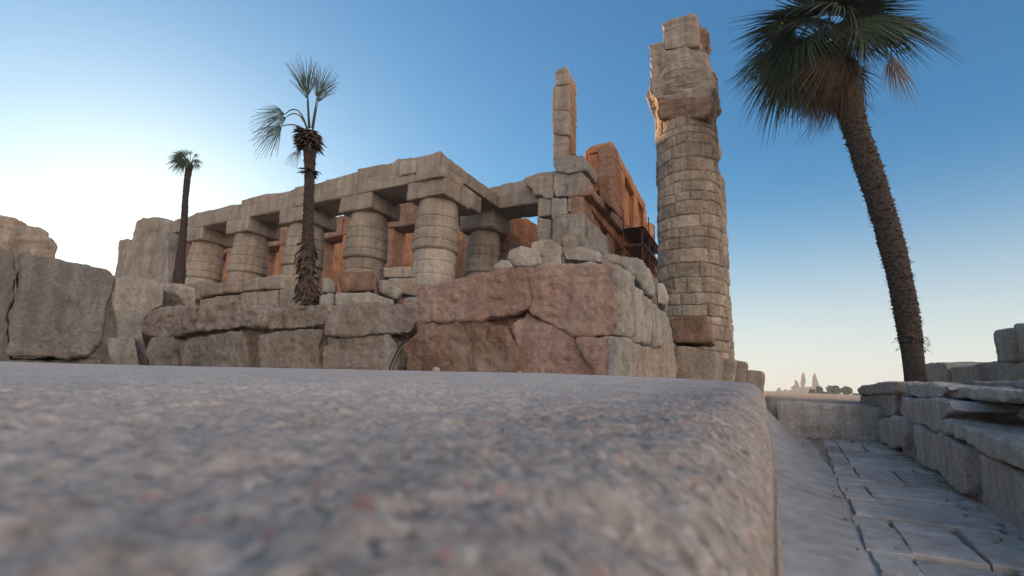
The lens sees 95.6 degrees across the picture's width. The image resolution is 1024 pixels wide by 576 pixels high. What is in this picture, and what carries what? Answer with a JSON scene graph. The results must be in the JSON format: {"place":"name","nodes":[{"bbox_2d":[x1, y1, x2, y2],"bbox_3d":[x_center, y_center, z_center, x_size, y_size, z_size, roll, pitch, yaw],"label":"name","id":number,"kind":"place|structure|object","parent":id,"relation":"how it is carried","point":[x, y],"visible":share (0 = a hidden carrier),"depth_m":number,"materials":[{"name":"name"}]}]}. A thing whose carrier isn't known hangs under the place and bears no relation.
{"place":"outdoors","nodes":[
{"label":"outdoors","id":0,"kind":"place"},
{"bbox_2d":[0,215,57,259],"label":"ruined wall","id":1,"kind":"structure","parent":0,"point":[17,237],"depth_m":11.87,"materials":[{"name":"stone"}]},
{"bbox_2d":[5,357,101,363],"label":"stone block","id":2,"kind":"structure","parent":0,"point":[95,360],"depth_m":5.61,"materials":[{"name":"stone"}]},
{"bbox_2d":[5,253,115,359],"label":"stone block","id":3,"kind":"structure","parent":2,"relation":"on","point":[58,309],"depth_m":5.62,"materials":[{"name":"stone"}]},
{"bbox_2d":[107,337,140,364],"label":"stone block","id":4,"kind":"structure","parent":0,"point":[122,350],"depth_m":9.36,"materials":[{"name":"beige stone"}]},
{"bbox_2d":[115,217,190,283],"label":"gate pier","id":5,"kind":"structure","parent":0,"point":[149,250],"depth_m":25.16,"materials":[{"name":"stone"}]},
{"bbox_2d":[0,361,783,575],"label":"granite slab","id":6,"kind":"structure","parent":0,"point":[125,470],"depth_m":0.14,"materials":[{"name":"grey stone"}]},
{"bbox_2d":[432,367,439,370],"bbox_3d":[-0.363,0.390,2.218,0.047,0.028,0.034,-4,-13,28],"label":"pebble","id":7,"kind":"object","parent":6,"relation":"on","point":[435,368],"visible":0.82,"depth_m":2.21,"materials":[{"name":"stone"}]},
{"bbox_2d":[0,0,1023,393],"label":"sky","id":8,"kind":"structure","parent":0,"point":[97,97],"materials":[{"name":"blue"}]},
{"bbox_2d":[718,140,734,358],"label":"broken column","id":9,"kind":"structure","parent":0,"point":[727,262],"depth_m":18.93,"materials":[{"name":"stone"}]},
{"bbox_2d":[764,391,1005,575],"bbox_3d":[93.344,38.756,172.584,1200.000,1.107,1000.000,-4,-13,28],"label":"ground","id":10,"kind":"structure","parent":0,"point":[772,398],"depth_m":15.88,"materials":[{"name":"soil"}]},
{"bbox_2d":[0,248,15,360],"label":"stone block","id":11,"kind":"structure","parent":10,"relation":"on","point":[7,278],"depth_m":5.82,"materials":[{"name":"stone"}]},
{"bbox_2d":[13,260,184,363],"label":"stone wall","id":12,"kind":"structure","parent":10,"relation":"on","point":[169,299],"depth_m":10.37,"materials":[{"name":"beige stone"}]},
{"bbox_2d":[112,276,163,364],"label":"stone block","id":13,"kind":"structure","parent":10,"relation":"on","point":[136,301],"depth_m":9.87,"materials":[{"name":"beige stone"}]},
{"bbox_2d":[162,283,195,305],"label":"stone block","id":14,"kind":"structure","parent":10,"relation":"on","point":[186,294],"depth_m":10.72,"materials":[{"name":"stone"}]},
{"bbox_2d":[165,149,203,283],"bbox_3d":[-11.345,-0.704,15.392,1.221,8.700,0.884,5,-12,-13],"label":"slim palm","id":15,"kind":"object","parent":10,"relation":"on","point":[179,271],"visible":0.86,"depth_m":15.68,"materials":[{"name":"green plant"}]},
{"bbox_2d":[186,274,319,307],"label":"course wall","id":16,"kind":"structure","parent":10,"relation":"on","point":[278,290],"depth_m":15.26,"materials":[{"name":"stone"}]},
{"bbox_2d":[141,300,419,370],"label":"block wall","id":17,"kind":"structure","parent":10,"relation":"on","point":[364,335],"depth_m":7.27,"materials":[{"name":"beige stone"}]},
{"bbox_2d":[319,293,334,305],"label":"stone block","id":18,"kind":"structure","parent":17,"relation":"on","point":[328,298],"depth_m":7.79,"materials":[{"name":"beige stone"}]},
{"bbox_2d":[335,291,393,305],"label":"stone block","id":19,"kind":"structure","parent":17,"relation":"on","point":[346,298],"depth_m":7.70,"materials":[{"name":"beige stone"}]},
{"bbox_2d":[339,270,376,292],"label":"stone block","id":20,"kind":"structure","parent":19,"relation":"on","point":[357,282],"depth_m":8.16,"materials":[{"name":"brown stone"}]},
{"bbox_2d":[389,340,406,369],"bbox_3d":[-1.403,0.876,5.722,0.293,0.463,0.025,-4,-13,28],"label":"cable","id":21,"kind":"object","parent":17,"relation":"attached to","point":[395,355],"visible":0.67,"depth_m":5.74,"materials":[{"name":"black rubber"}]},
{"bbox_2d":[249,55,339,305],"bbox_3d":[-4.799,-1.297,9.745,2.118,8.172,0.779,1,-11,9],"label":"tattered palm","id":22,"kind":"object","parent":10,"relation":"on","point":[308,142],"visible":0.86,"depth_m":9.91,"materials":[{"name":"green plant"}]},
{"bbox_2d":[172,151,554,294],"bbox_3d":[-7.570,0.214,21.366,20.196,9.571,6.140,-4,-13,28],"label":"temple colonnade","id":23,"kind":"object","parent":10,"relation":"on","point":[441,191],"visible":0.45,"depth_m":19.10,"materials":[{"name":"stone"}]},
{"bbox_2d":[220,203,537,304],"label":"hall","id":24,"kind":"structure","parent":10,"relation":"on","point":[523,232],"depth_m":29.26,"materials":[{"name":"stone"}]},
{"bbox_2d":[416,277,661,310],"bbox_3d":[-2.662,1.208,10.321,11.560,3.754,7.400,-4,-13,28],"label":"rubble mound","id":25,"kind":"object","parent":10,"relation":"on","point":[655,283],"depth_m":9.32,"materials":[{"name":"beige stone"}]},
{"bbox_2d":[322,278,336,294],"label":"stone block","id":26,"kind":"structure","parent":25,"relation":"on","point":[329,285],"depth_m":8.45,"materials":[{"name":"beige stone"}]},
{"bbox_2d":[376,280,401,303],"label":"stone block","id":27,"kind":"structure","parent":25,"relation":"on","point":[388,289],"depth_m":8.33,"materials":[{"name":"beige stone"}]},
{"bbox_2d":[388,278,417,298],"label":"stone block","id":28,"kind":"structure","parent":25,"relation":"on","point":[408,287],"depth_m":9.38,"materials":[{"name":"stone"}]},
{"bbox_2d":[383,267,413,279],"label":"stone block","id":29,"kind":"structure","parent":28,"relation":"on","point":[397,272],"depth_m":10.06,"materials":[{"name":"stone"}]},
{"bbox_2d":[402,296,417,304],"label":"stone block","id":30,"kind":"structure","parent":25,"relation":"on","point":[410,300],"depth_m":8.51,"materials":[{"name":"beige stone"}]},
{"bbox_2d":[493,260,513,270],"bbox_3d":[-0.127,-0.282,7.042,0.309,0.184,0.532,3,-11,-2],"label":"boulder","id":31,"kind":"object","parent":25,"relation":"on","point":[504,264],"visible":0.54,"depth_m":6.80,"materials":[{"name":"grey stone"}]},
{"bbox_2d":[507,246,541,267],"bbox_3d":[0.223,-0.438,7.948,0.584,0.375,0.855,2,-11,2],"label":"boulder","id":32,"kind":"object","parent":25,"relation":"on","point":[521,256],"visible":0.58,"depth_m":7.54,"materials":[{"name":"grey stone"}]},
{"bbox_2d":[541,256,560,264],"bbox_3d":[0.716,-0.403,8.855,0.447,0.256,0.893,1,-11,5],"label":"boulder","id":33,"kind":"object","parent":25,"relation":"on","point":[548,259],"visible":0.23,"depth_m":8.46,"materials":[{"name":"grey stone"}]},
{"bbox_2d":[531,239,562,257],"bbox_3d":[0.684,-0.662,9.370,0.651,0.427,0.941,2,-11,2],"label":"boulder","id":34,"kind":"object","parent":33,"relation":"on","point":[548,247],"visible":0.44,"depth_m":8.94,"materials":[{"name":"stone"}]},
{"bbox_2d":[563,247,601,263],"bbox_3d":[1.506,-0.614,9.986,0.806,0.322,0.982,1,-11,7],"label":"boulder","id":35,"kind":"object","parent":25,"relation":"on","point":[577,255],"visible":0.61,"depth_m":9.55,"materials":[{"name":"grey stone"}]},
{"bbox_2d":[402,262,676,377],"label":"block wall","id":36,"kind":"structure","parent":10,"relation":"on","point":[602,319],"depth_m":4.59,"materials":[{"name":"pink stone"}]},
{"bbox_2d":[587,254,654,299],"bbox_3d":[1.442,-0.064,6.241,0.864,0.552,1.176,0,-12,13],"label":"boulder","id":37,"kind":"object","parent":36,"relation":"on","point":[638,269],"visible":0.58,"depth_m":5.78,"materials":[{"name":"grey stone"}]},
{"bbox_2d":[655,283,668,311],"bbox_3d":[2.157,0.144,6.651,0.170,0.310,0.747,-2,-12,19],"label":"boulder","id":38,"kind":"object","parent":36,"relation":"on","point":[662,296],"visible":1,"depth_m":6.34,"materials":[{"name":"stone"}]},
{"bbox_2d":[528,67,609,263],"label":"ruined pier","id":39,"kind":"structure","parent":10,"relation":"on","point":[565,217],"depth_m":17.53,"materials":[{"name":"stone"}]},
{"bbox_2d":[579,142,656,277],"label":"clerestory wall","id":40,"kind":"structure","parent":10,"relation":"on","point":[615,188],"depth_m":19.03,"materials":[{"name":"stone"}]},
{"bbox_2d":[622,207,657,277],"bbox_3d":[6.000,1.141,20.935,0.923,8.610,4.300,-4,-13,28],"label":"scaffold","id":41,"kind":"object","parent":10,"relation":"on","point":[644,246],"visible":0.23,"depth_m":20.67,"materials":[{"name":"brown wood"}]},
{"bbox_2d":[670,316,723,380],"bbox_3d":[2.966,1.601,7.366,0.715,2.245,1.054,-4,-13,28],"label":"block stack","id":42,"kind":"object","parent":10,"relation":"on","point":[690,333],"visible":0.5,"depth_m":7.10,"materials":[{"name":"brown stone"}]},
{"bbox_2d":[646,13,730,358],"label":"tall column","id":43,"kind":"structure","parent":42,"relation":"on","point":[683,98],"depth_m":15.04,"materials":[{"name":"beige stone"}]},
{"bbox_2d":[722,358,764,394],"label":"stepped wall","id":44,"kind":"structure","parent":10,"relation":"on","point":[734,370],"depth_m":9.84,"materials":[{"name":"stone"}]},
{"bbox_2d":[774,372,818,392],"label":"distant temple","id":45,"kind":"structure","parent":10,"relation":"on","point":[801,389],"depth_m":227.10,"materials":[{"name":"stone"}]},
{"bbox_2d":[815,386,822,393],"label":"tree","id":46,"kind":"object","parent":10,"relation":"on","point":[819,390],"visible":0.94,"depth_m":146.76,"materials":[{"name":"green plant"}]},
{"bbox_2d":[767,410,880,575],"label":"path edge","id":47,"kind":"object","parent":10,"relation":"on","point":[817,535],"visible":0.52,"depth_m":4.05,"materials":[{"name":"grey stone"}]},
{"bbox_2d":[775,400,889,441],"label":"end wall","id":48,"kind":"structure","parent":10,"relation":"on","point":[832,421],"depth_m":11.46,"materials":[{"name":"stone"}]},
{"bbox_2d":[826,385,841,393],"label":"tree","id":49,"kind":"object","parent":10,"relation":"on","point":[835,389],"visible":0.99,"depth_m":146.37,"materials":[{"name":"green plant"}]},
{"bbox_2d":[723,0,963,381],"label":"tall palm","id":50,"kind":"object","parent":10,"relation":"on","point":[793,69],"visible":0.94,"depth_m":12.29,"materials":[{"name":"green plant"}]},
{"bbox_2d":[841,386,852,394],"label":"tree","id":51,"kind":"object","parent":10,"relation":"on","point":[846,390],"visible":0.97,"depth_m":146.50,"materials":[{"name":"green plant"}]},
{"bbox_2d":[821,439,1023,575],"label":"walkway","id":52,"kind":"structure","parent":10,"relation":"on","point":[918,520],"depth_m":4.17,"materials":[{"name":"stone"}]},
{"bbox_2d":[857,380,1023,531],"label":"side wall","id":53,"kind":"structure","parent":10,"relation":"on","point":[967,437],"depth_m":5.47,"materials":[{"name":"stone"}]},
{"bbox_2d":[926,323,1023,383],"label":"wall","id":54,"kind":"structure","parent":10,"relation":"on","point":[1008,365],"depth_m":10.02,"materials":[{"name":"stone"}]},
{"bbox_2d":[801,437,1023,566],"bbox_3d":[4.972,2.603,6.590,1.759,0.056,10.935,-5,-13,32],"label":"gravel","id":55,"kind":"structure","parent":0,"point":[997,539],"depth_m":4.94,"materials":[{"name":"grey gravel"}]}
]}

